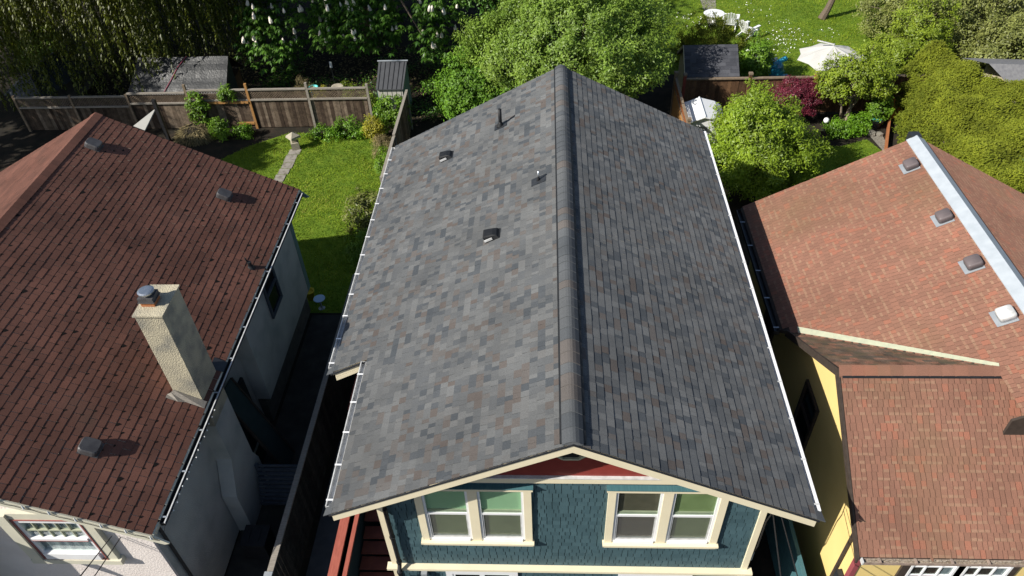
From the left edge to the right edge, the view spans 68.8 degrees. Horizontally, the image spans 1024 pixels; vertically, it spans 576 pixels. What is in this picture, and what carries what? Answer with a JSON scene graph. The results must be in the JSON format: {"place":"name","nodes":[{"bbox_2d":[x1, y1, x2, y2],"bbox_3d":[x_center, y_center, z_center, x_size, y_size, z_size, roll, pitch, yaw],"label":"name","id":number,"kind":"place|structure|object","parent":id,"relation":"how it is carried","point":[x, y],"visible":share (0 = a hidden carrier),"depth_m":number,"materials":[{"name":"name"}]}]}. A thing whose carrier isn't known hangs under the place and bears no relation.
{"place":"outdoors","nodes":[
{"label":"outdoors","id":0,"kind":"place"},
{"bbox_2d":[18,26,58,67],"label":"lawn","id":1,"kind":"structure","parent":0,"point":[37,50],"depth_m":39.79,"materials":[{"name":"green plant"}]},
{"bbox_2d":[254,463,297,504],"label":"gate","id":2,"kind":"structure","parent":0,"point":[268,496],"depth_m":18.36,"materials":[{"name":"wood"}]},
{"bbox_2d":[274,149,301,182],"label":"path","id":3,"kind":"structure","parent":0,"point":[289,159],"depth_m":30.52,"materials":[{"name":"beige stone"}]},
{"bbox_2d":[221,132,390,312],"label":"lawn","id":4,"kind":"structure","parent":0,"point":[313,231],"depth_m":29.11,"materials":[{"name":"green plant"}]},
{"bbox_2d":[286,132,300,150],"bbox_3d":[-9.095,-6.163,31.188,0.455,0.780,0.455,32,53,32],"label":"stone lantern","id":5,"kind":"object","parent":4,"relation":"on","point":[292,137],"visible":1,"depth_m":31.09,"materials":[{"name":"beige stone"}]},
{"bbox_2d":[307,287,313,300],"bbox_3d":[-6.522,0.181,24.101,0.334,0.469,0.333,0,42,3],"label":"garden bin","id":6,"kind":"object","parent":4,"relation":"on","point":[310,295],"visible":0.6,"depth_m":24.07,"materials":[{"name":"yellow plastic"}]},
{"bbox_2d":[313,295,324,309],"bbox_3d":[-6.146,0.488,23.996,0.367,0.430,0.367,0,42,3],"label":"round table","id":7,"kind":"object","parent":4,"relation":"on","point":[318,298],"visible":1,"depth_m":23.88,"materials":[{"name":"blue metal"}]},
{"bbox_2d":[302,122,342,142],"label":"garden plant","id":8,"kind":"object","parent":4,"relation":"on","point":[329,132],"visible":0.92,"depth_m":31.70,"materials":[{"name":"green plant"}]},
{"bbox_2d":[330,114,369,139],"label":"garden plant","id":9,"kind":"object","parent":4,"relation":"on","point":[348,126],"visible":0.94,"depth_m":31.58,"materials":[{"name":"green plant"}]},
{"bbox_2d":[342,228,367,269],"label":"garden shrub","id":10,"kind":"object","parent":4,"relation":"on","point":[354,252],"visible":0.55,"depth_m":25.25,"materials":[{"name":"green plant"}]},
{"bbox_2d":[341,184,378,235],"bbox_3d":[-5.136,-2.863,26.692,2.002,1.723,1.913,0,42,3],"label":"garden shrub","id":11,"kind":"object","parent":4,"relation":"on","point":[359,199],"visible":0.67,"depth_m":26.32,"materials":[{"name":"green plant"}]},
{"bbox_2d":[360,113,386,142],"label":"flowering shrub","id":12,"kind":"object","parent":4,"relation":"on","point":[368,126],"visible":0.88,"depth_m":31.04,"materials":[{"name":"yellow plant"}]},
{"bbox_2d":[370,132,391,158],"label":"garden shrub","id":13,"kind":"object","parent":4,"relation":"on","point":[379,141],"visible":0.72,"depth_m":30.55,"materials":[{"name":"brown plant"}]},
{"bbox_2d":[374,146,387,173],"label":"garden shrub","id":14,"kind":"object","parent":4,"relation":"on","point":[379,164],"visible":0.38,"depth_m":29.46,"materials":[{"name":"green plant"}]},
{"bbox_2d":[0,0,1023,575],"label":"ground","id":15,"kind":"structure","parent":0,"point":[18,140],"depth_m":34.61,"materials":[{"name":"green plant"}]},
{"bbox_2d":[4,50,94,106],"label":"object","id":16,"kind":"structure","parent":15,"relation":"on","point":[68,83],"depth_m":34.55,"materials":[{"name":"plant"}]},
{"bbox_2d":[0,0,281,111],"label":"willow tree","id":17,"kind":"object","parent":15,"relation":"on","point":[118,20],"visible":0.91,"depth_m":32.59,"materials":[{"name":"green plant"}]},
{"bbox_2d":[134,99,170,140],"bbox_3d":[-15.337,-6.942,31.530,1.233,1.950,0.207,-15,44,-13],"label":"shade sail","id":18,"kind":"object","parent":15,"relation":"on","point":[143,123],"visible":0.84,"depth_m":31.45,"materials":[{"name":"white fabric"}]},
{"bbox_2d":[0,112,310,575],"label":"house","id":19,"kind":"structure","parent":15,"relation":"on","point":[154,289],"depth_m":16.20,"materials":[{"name":"brown paint"}]},
{"bbox_2d":[13,521,103,559],"bbox_3d":[-8.548,4.751,14.169,1.236,1.348,0.123,0,42,3],"label":"window","id":20,"kind":"structure","parent":19,"relation":"in","point":[72,541],"depth_m":14.16,"materials":[{"name":"white paint"}]},
{"bbox_2d":[1,503,159,540],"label":"string lights","id":21,"kind":"object","parent":19,"relation":"attached to","point":[75,520],"visible":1,"depth_m":13.12,"materials":[{"name":"white plastic"}]},
{"bbox_2d":[81,536,111,575],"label":"service cable","id":22,"kind":"object","parent":19,"relation":"attached to","point":[96,556],"visible":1,"depth_m":13.82,"materials":[{"name":"grey rubber"}]},
{"bbox_2d":[94,537,120,575],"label":"service cable","id":23,"kind":"object","parent":19,"relation":"attached to","point":[107,556],"visible":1,"depth_m":13.87,"materials":[{"name":"grey rubber"}]},
{"bbox_2d":[161,407,214,533],"bbox_3d":[-6.252,3.475,14.573,0.071,0.059,2.909,0,42,3],"label":"gutter","id":24,"kind":"object","parent":19,"relation":"hanging from","point":[188,471],"visible":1,"depth_m":14.49,"materials":[{"name":"black metal"}]},
{"bbox_2d":[238,377,256,452],"bbox_3d":[-6.858,3.406,19.202,0.070,2.000,1.200,0,42,3],"label":"side door","id":25,"kind":"structure","parent":19,"relation":"in","point":[251,440],"depth_m":19.27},
{"bbox_2d":[263,267,282,318],"bbox_3d":[-6.458,-0.007,20.001,0.090,1.450,0.900,0,42,3],"label":"window","id":26,"kind":"structure","parent":19,"relation":"in","point":[272,292],"depth_m":20.14,"materials":[{"name":"glass"}]},
{"bbox_2d":[128,56,246,118],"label":"shed","id":27,"kind":"structure","parent":15,"relation":"on","point":[208,72],"depth_m":32.62,"materials":[{"name":"grey wood"}]},
{"bbox_2d":[164,56,186,91],"bbox_3d":[-14.707,-9.334,32.601,0.098,1.083,1.542,27,50,28],"label":"rope","id":28,"kind":"object","parent":27,"relation":"attached to","point":[174,73],"visible":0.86,"depth_m":32.58,"materials":[{"name":"grey"}]},
{"bbox_2d":[11,82,372,131],"bbox_3d":[-13.778,-7.790,32.257,15.550,2.120,0.135,0,42,3],"label":"fence","id":29,"kind":"object","parent":15,"relation":"on","point":[267,111],"visible":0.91,"depth_m":32.30,"materials":[{"name":"brown wood"}]},
{"bbox_2d":[216,83,237,103],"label":"climbing shrub","id":30,"kind":"object","parent":29,"relation":"attached to","point":[225,91],"visible":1,"depth_m":31.58,"materials":[{"name":"green plant"}]},
{"bbox_2d":[171,121,218,146],"bbox_3d":[-13.695,-6.728,32.316,2.155,1.018,1.888,0,42,3],"label":"grass mound","id":31,"kind":"object","parent":15,"relation":"on","point":[193,134],"depth_m":31.96,"materials":[{"name":"plant"}]},
{"bbox_2d":[184,91,213,128],"bbox_3d":[-13.454,-7.578,32.115,1.277,1.993,0.829,0,42,3],"label":"climbing shrub","id":32,"kind":"object","parent":15,"relation":"on","point":[199,106],"visible":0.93,"depth_m":31.86,"materials":[{"name":"green plant"}]},
{"bbox_2d":[206,116,231,142],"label":"garden plant","id":33,"kind":"object","parent":15,"relation":"on","point":[220,126],"visible":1,"depth_m":31.80,"materials":[{"name":"green plant"}]},
{"bbox_2d":[230,121,255,139],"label":"garden plant","id":34,"kind":"object","parent":15,"relation":"on","point":[247,131],"visible":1,"depth_m":32.02,"materials":[{"name":"green plant"}]},
{"bbox_2d":[21,43,479,126],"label":"leaf litter","id":35,"kind":"object","parent":15,"relation":"on","point":[303,71],"visible":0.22,"depth_m":36.90,"materials":[{"name":"plant"}]},
{"bbox_2d":[226,315,340,575],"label":"walkway","id":36,"kind":"structure","parent":15,"relation":"on","point":[295,415],"depth_m":21.12,"materials":[{"name":"grey concrete"}]},
{"bbox_2d":[239,525,275,559],"bbox_3d":[-5.994,6.023,17.687,0.590,0.700,0.540,0,42,3],"label":"storage bin","id":37,"kind":"object","parent":36,"relation":"on","point":[257,541],"visible":0.96,"depth_m":17.51,"materials":[{"name":"grey plastic"}]},
{"bbox_2d":[224,377,294,467],"bbox_3d":[-6.323,3.502,18.771,1.161,2.850,0.701,7,43,10],"label":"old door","id":38,"kind":"structure","parent":36,"relation":"on","point":[257,424],"depth_m":18.72,"materials":[{"name":"black wood"}]},
{"bbox_2d":[296,74,314,97],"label":"garden plant","id":39,"kind":"object","parent":15,"relation":"on","point":[298,78],"visible":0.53,"depth_m":33.89,"materials":[{"name":"green plant"}]},
{"bbox_2d":[263,274,354,575],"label":"fence","id":40,"kind":"object","parent":15,"relation":"on","point":[289,549],"visible":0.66,"depth_m":18.15,"materials":[{"name":"brown wood"}]},
{"bbox_2d":[306,441,340,575],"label":"walkway","id":41,"kind":"structure","parent":15,"relation":"on","point":[322,549],"depth_m":17.93,"materials":[{"name":"concrete"}]},
{"bbox_2d":[331,83,343,96],"bbox_3d":[-7.949,-8.966,34.328,0.553,0.670,0.553,0,42,3],"label":"birdbath","id":42,"kind":"object","parent":15,"relation":"on","point":[338,85],"visible":0.41,"depth_m":34.20,"materials":[{"name":"stone"}]},
{"bbox_2d":[340,80,357,96],"bbox_3d":[-7.223,-8.617,33.345,0.825,1.439,0.726,0,42,3],"label":"sapling","id":43,"kind":"object","parent":15,"relation":"on","point":[350,84],"visible":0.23,"depth_m":33.01,"materials":[{"name":"green plant"}]},
{"bbox_2d":[230,0,473,75],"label":"chestnut tree","id":44,"kind":"object","parent":15,"relation":"on","point":[370,26],"visible":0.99,"depth_m":33.11,"materials":[{"name":"green plant"}]},
{"bbox_2d":[247,52,481,120],"bbox_3d":[-6.815,-9.657,35.210,12.784,0.389,7.071,0,42,3],"label":"ground cover","id":45,"kind":"object","parent":15,"relation":"on","point":[276,83],"visible":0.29,"depth_m":35.58,"materials":[{"name":"green plant"}]},
{"bbox_2d":[359,82,378,107],"bbox_3d":[-6.375,-8.459,33.121,0.948,1.448,0.667,12,44,15],"label":"sapling","id":46,"kind":"object","parent":15,"relation":"on","point":[372,98],"visible":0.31,"depth_m":33.05,"materials":[{"name":"green plant"}]},
{"bbox_2d":[372,92,412,133],"bbox_3d":[-5.048,-7.407,31.674,1.759,1.757,1.249,0,42,3],"label":"garden shrub","id":47,"kind":"object","parent":15,"relation":"on","point":[389,116],"visible":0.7,"depth_m":31.34,"materials":[{"name":"green plant"}]},
{"bbox_2d":[376,60,411,114],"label":"shed","id":48,"kind":"structure","parent":15,"relation":"on","point":[392,78],"depth_m":32.19,"materials":[{"name":"grey metal"}]},
{"bbox_2d":[380,90,412,181],"bbox_3d":[-4.478,-5.401,29.348,0.120,1.840,6.511,0,42,3],"label":"fence","id":49,"kind":"object","parent":15,"relation":"on","point":[403,127],"visible":0.5,"depth_m":30.21,"materials":[{"name":"brown wood"}]},
{"bbox_2d":[420,42,519,120],"bbox_3d":[-1.352,-8.548,31.707,5.251,3.457,3.673,0,42,3],"label":"laurel bush","id":50,"kind":"object","parent":15,"relation":"on","point":[454,96],"visible":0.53,"depth_m":30.98,"materials":[{"name":"green plant"}]},
{"bbox_2d":[436,0,514,59],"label":"dark tree","id":51,"kind":"object","parent":15,"relation":"on","point":[483,6],"visible":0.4,"depth_m":33.34,"materials":[{"name":"green plant"}]},
{"bbox_2d":[450,0,689,98],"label":"apple tree","id":52,"kind":"object","parent":15,"relation":"on","point":[616,46],"visible":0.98,"depth_m":28.83,"materials":[{"name":"green plant"}]},
{"bbox_2d":[323,64,825,575],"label":"house","id":53,"kind":"structure","parent":15,"relation":"on","point":[553,348],"depth_m":14.29,"materials":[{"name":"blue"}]},
{"bbox_2d":[348,372,357,410],"bbox_3d":[-3.429,2.733,19.079,0.835,1.520,2.140,0,42,3],"label":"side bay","id":54,"kind":"object","parent":53,"relation":"attached to","point":[352,390],"visible":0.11,"depth_m":18.23,"materials":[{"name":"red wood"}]},
{"bbox_2d":[327,509,394,575],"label":"side porch","id":55,"kind":"object","parent":53,"relation":"attached to","point":[359,546],"visible":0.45,"depth_m":15.82,"materials":[{"name":"red wood"}]},
{"bbox_2d":[421,491,472,540],"bbox_3d":[-1.173,4.134,13.621,0.816,1.686,0.091,0,42,3],"label":"window","id":56,"kind":"structure","parent":53,"relation":"in","point":[447,515],"depth_m":13.70,"materials":[{"name":"white paint"}]},
{"bbox_2d":[453,574,481,575],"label":"window","id":57,"kind":"structure","parent":53,"relation":"in","point":[453,574],"depth_m":15.13,"materials":[{"name":"white paint"}]},
{"bbox_2d":[482,574,510,575],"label":"window","id":58,"kind":"structure","parent":53,"relation":"in","point":[482,574],"depth_m":15.10,"materials":[{"name":"white paint"}]},
{"bbox_2d":[477,492,524,541],"bbox_3d":[-0.184,4.131,13.573,0.816,1.686,0.091,0,42,3],"label":"window","id":59,"kind":"structure","parent":53,"relation":"in","point":[499,512],"depth_m":13.64,"materials":[{"name":"green glass"}]},
{"bbox_2d":[611,493,663,543],"bbox_3d":[2.243,4.125,13.454,0.816,1.686,0.091,0,42,3],"label":"window","id":60,"kind":"structure","parent":53,"relation":"in","point":[636,515],"depth_m":13.50,"materials":[{"name":"white paint"}]},
{"bbox_2d":[665,494,720,543],"bbox_3d":[3.232,4.122,13.405,0.816,1.686,0.091,0,42,3],"label":"window","id":61,"kind":"structure","parent":53,"relation":"in","point":[692,516],"depth_m":13.48,"materials":[{"name":"green glass"}]},
{"bbox_2d":[752,514,771,554],"bbox_3d":[4.563,4.390,13.615,0.060,2.254,0.227,4,43,7],"label":"cable loop","id":62,"kind":"object","parent":53,"relation":"attached to","point":[762,533],"visible":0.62,"depth_m":13.58,"materials":[{"name":"black rubber"}]},
{"bbox_2d":[772,514,780,575],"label":"service cable","id":63,"kind":"object","parent":53,"relation":"attached to","point":[776,544],"visible":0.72,"depth_m":12.60,"materials":[{"name":"black rubber"}]},
{"bbox_2d":[781,517,797,575],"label":"service cable","id":64,"kind":"object","parent":53,"relation":"attached to","point":[789,546],"visible":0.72,"depth_m":12.53,"materials":[{"name":"black rubber"}]},
{"bbox_2d":[670,71,691,123],"bbox_3d":[6.775,-6.899,30.233,0.163,2.080,3.973,0,42,3],"label":"fence","id":65,"kind":"object","parent":15,"relation":"on","point":[678,109],"visible":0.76,"depth_m":30.63,"materials":[{"name":"brown wood"}]},
{"bbox_2d":[684,97,722,142],"bbox_3d":[7.690,-6.553,30.094,1.500,1.690,1.600,0,42,3],"label":"playhouse","id":66,"kind":"object","parent":15,"relation":"on","point":[699,110],"visible":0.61,"depth_m":29.49,"materials":[{"name":"white plastic"}]},
{"bbox_2d":[697,126,706,130],"bbox_3d":[7.448,-5.931,29.712,0.450,1.100,0.012,0,42,3],"label":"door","id":67,"kind":"structure","parent":66,"relation":"in","point":[704,128],"depth_m":29.37,"materials":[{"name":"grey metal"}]},
{"bbox_2d":[677,44,739,100],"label":"shed","id":68,"kind":"structure","parent":15,"relation":"on","point":[700,61],"depth_m":31.62,"materials":[{"name":"black"}]},
{"bbox_2d":[738,28,777,76],"bbox_3d":[10.876,-10.367,33.505,1.780,2.552,1.891,30,51,31],"label":"rose bush","id":69,"kind":"object","parent":15,"relation":"on","point":[761,49],"visible":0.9,"depth_m":33.24,"materials":[{"name":"green plant"}]},
{"bbox_2d":[707,77,837,202],"bbox_3d":[8.977,-5.170,26.825,5.303,4.042,5.190,0,42,3],"label":"lime bush","id":70,"kind":"object","parent":15,"relation":"on","point":[747,129],"visible":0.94,"depth_m":26.01,"materials":[{"name":"green plant"}]},
{"bbox_2d":[764,513,806,575],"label":"fence","id":71,"kind":"object","parent":15,"relation":"on","point":[787,567],"visible":0.31,"depth_m":16.35,"materials":[{"name":"teal wood"}]},
{"bbox_2d":[769,74,821,116],"bbox_3d":[11.787,-7.752,30.994,2.357,2.003,1.590,0,42,3],"label":"red maple","id":72,"kind":"object","parent":15,"relation":"on","point":[798,91],"visible":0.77,"depth_m":30.52,"materials":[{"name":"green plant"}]},
{"bbox_2d":[681,70,934,113],"bbox_3d":[12.565,-8.212,31.482,10.813,1.940,0.163,0,42,3],"label":"fence","id":73,"kind":"object","parent":15,"relation":"on","point":[702,87],"visible":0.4,"depth_m":31.47,"materials":[{"name":"brown wood"}]},
{"bbox_2d":[822,117,829,130],"bbox_3d":[12.945,-6.770,30.879,0.235,0.590,0.235,0,42,3],"label":"garden globe","id":74,"kind":"object","parent":15,"relation":"on","point":[826,120],"visible":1,"depth_m":30.71,"materials":[{"name":"white plastic"}]},
{"bbox_2d":[797,40,863,73],"bbox_3d":[13.589,-9.208,32.131,2.791,2.470,2.734,12,44,16],"label":"patio umbrella","id":75,"kind":"object","parent":15,"relation":"on","point":[813,56],"visible":0.52,"depth_m":31.51,"materials":[{"name":"white fabric"}]},
{"bbox_2d":[820,115,868,139],"bbox_3d":[13.646,-6.616,30.607,1.819,0.706,1.237,0,42,3],"label":"fern","id":76,"kind":"object","parent":15,"relation":"on","point":[835,128],"visible":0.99,"depth_m":30.39,"materials":[{"name":"green plant"}]},
{"bbox_2d":[810,38,900,120],"bbox_3d":[13.922,-8.246,30.304,3.620,3.551,2.057,0,42,3],"label":"maple tree","id":77,"kind":"object","parent":15,"relation":"on","point":[869,70],"visible":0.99,"depth_m":29.83,"materials":[{"name":"green plant"}]},
{"bbox_2d":[843,111,873,133],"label":"fern","id":78,"kind":"object","parent":15,"relation":"on","point":[864,121],"visible":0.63,"depth_m":30.50,"materials":[{"name":"green plant"}]},
{"bbox_2d":[869,116,882,129],"bbox_3d":[15.037,-6.841,30.992,0.591,0.395,0.600,0,42,3],"label":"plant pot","id":79,"kind":"object","parent":15,"relation":"on","point":[876,125],"visible":0.71,"depth_m":30.83,"materials":[{"name":"black ceramic"}]},
{"bbox_2d":[865,91,895,124],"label":"garden shrub","id":80,"kind":"object","parent":15,"relation":"on","point":[875,107],"visible":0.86,"depth_m":30.65,"materials":[{"name":"green plant"}]},
{"bbox_2d":[884,118,890,148],"bbox_3d":[15.325,-6.306,30.504,0.080,0.240,2.897,15,45,18],"label":"timber edging","id":81,"kind":"object","parent":15,"relation":"on","point":[887,133],"visible":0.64,"depth_m":30.33,"materials":[{"name":"orange wood"}]},
{"bbox_2d":[852,0,1023,71],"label":"shrub mass","id":82,"kind":"object","parent":15,"relation":"on","point":[968,38],"visible":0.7,"depth_m":32.96,"materials":[{"name":"green plant"}]},
{"bbox_2d":[891,39,1023,192],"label":"cedar hedge","id":83,"kind":"object","parent":15,"relation":"on","point":[988,112],"visible":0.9,"depth_m":26.72,"materials":[{"name":"green plant"}]},
{"bbox_2d":[962,155,1023,193],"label":"rhododendron","id":84,"kind":"object","parent":15,"relation":"on","point":[999,164],"visible":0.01,"depth_m":24.53,"materials":[{"name":"green plant"}]},
{"bbox_2d":[965,58,1023,103],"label":"garage","id":85,"kind":"structure","parent":15,"relation":"on","point":[1009,69],"depth_m":29.37,"materials":[{"name":"stone"}]},
{"bbox_2d":[700,0,715,22],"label":"path","id":86,"kind":"structure","parent":0,"point":[710,3],"depth_m":41.12,"materials":[{"name":"beige stone"}]},
{"bbox_2d":[704,9,724,22],"bbox_3d":[10.504,-14.032,38.974,1.071,0.635,1.071,0,42,3],"label":"round table","id":87,"kind":"object","parent":86,"relation":"on","point":[720,13],"visible":0.49,"depth_m":38.81,"materials":[{"name":"white plastic"}]},
{"bbox_2d":[556,0,981,76],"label":"lawn","id":88,"kind":"structure","parent":0,"point":[792,26],"depth_m":38.89,"materials":[{"name":"green plant"}]},
{"bbox_2d":[667,9,764,70],"bbox_3d":[9.223,-11.094,33.877,4.300,3.252,2.360,0,42,3],"label":"juniper","id":89,"kind":"object","parent":88,"relation":"on","point":[724,32],"visible":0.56,"depth_m":33.53,"materials":[{"name":"green plant"}]},
{"bbox_2d":[723,13,739,31],"bbox_3d":[11.238,-13.810,38.420,0.840,1.052,0.990,10,44,14],"label":"garden chair","id":90,"kind":"object","parent":88,"relation":"on","point":[731,19],"visible":0.67,"depth_m":38.23,"materials":[{"name":"white plastic"}]},
{"bbox_2d":[736,20,760,40],"bbox_3d":[11.852,-13.092,37.598,0.990,1.052,0.840,-29,48,-26],"label":"garden chair","id":91,"kind":"object","parent":88,"relation":"on","point":[746,25],"visible":0.74,"depth_m":37.58,"materials":[{"name":"white plastic"}]},
{"bbox_2d":[683,2,833,52],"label":"daisies","id":92,"kind":"object","parent":88,"relation":"on","point":[772,30],"visible":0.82,"depth_m":37.94,"materials":[{"name":"white plant"}]},
{"bbox_2d":[768,56,787,75],"bbox_3d":[12.294,-10.236,34.548,1.069,0.835,0.791,0,42,3],"label":"blue bundle","id":93,"kind":"object","parent":88,"relation":"on","point":[777,69],"visible":0.67,"depth_m":34.38,"materials":[{"name":"blue plastic"}]},
{"bbox_2d":[818,0,834,19],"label":"leaning tree","id":94,"kind":"object","parent":88,"relation":"on","point":[824,13],"visible":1,"depth_m":38.88,"materials":[{"name":"brown plant"}]},
{"bbox_2d":[874,0,963,73],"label":"garden tree","id":95,"kind":"object","parent":88,"relation":"on","point":[899,52],"visible":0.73,"depth_m":32.15,"materials":[{"name":"green plant"}]},
{"bbox_2d":[759,139,881,192],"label":"lawn","id":96,"kind":"structure","parent":0,"point":[856,152],"depth_m":29.70,"materials":[{"name":"green plant"}]},
{"bbox_2d":[870,131,888,149],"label":"path","id":97,"kind":"structure","parent":0,"point":[879,141],"depth_m":30.32,"materials":[{"name":"grey stone"}]},
{"bbox_2d":[867,130,875,136],"bbox_3d":[14.741,-6.359,30.668,0.396,0.179,0.386,0,42,3],"label":"rock","id":98,"kind":"object","parent":97,"relation":"on","point":[872,133],"visible":0.86,"depth_m":30.57,"materials":[{"name":"grey stone"}]},
{"bbox_2d":[876,131,883,136],"bbox_3d":[15.070,-6.303,30.619,0.285,0.137,0.290,-33,50,-29],"label":"rock","id":99,"kind":"object","parent":97,"relation":"on","point":[879,133],"visible":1,"depth_m":30.55,"materials":[{"name":"beige stone"}]},
{"bbox_2d":[736,131,1023,575],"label":"house","id":100,"kind":"structure","parent":0,"point":[888,285],"depth_m":15.30,"materials":[{"name":"red"}]},
{"bbox_2d":[763,310,773,342],"bbox_3d":[6.690,0.674,19.197,0.090,1.300,0.800,0,42,3],"label":"window","id":101,"kind":"structure","parent":100,"relation":"in","point":[770,333],"depth_m":19.56,"materials":[{"name":"black glass"}]},
{"bbox_2d":[793,379,819,450],"bbox_3d":[6.575,2.849,16.717,0.090,1.420,0.900,0,42,3],"label":"window","id":102,"kind":"structure","parent":100,"relation":"in","point":[806,413],"depth_m":16.69,"materials":[{"name":"black glass"}]},
{"bbox_2d":[905,566,959,575],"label":"window","id":103,"kind":"structure","parent":100,"relation":"in","point":[913,570],"depth_m":14.12,"materials":[{"name":"white paint"}]},
{"bbox_2d":[960,566,1013,575],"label":"window","id":104,"kind":"structure","parent":100,"relation":"in","point":[969,570],"depth_m":14.05,"materials":[{"name":"white paint"}]}
]}

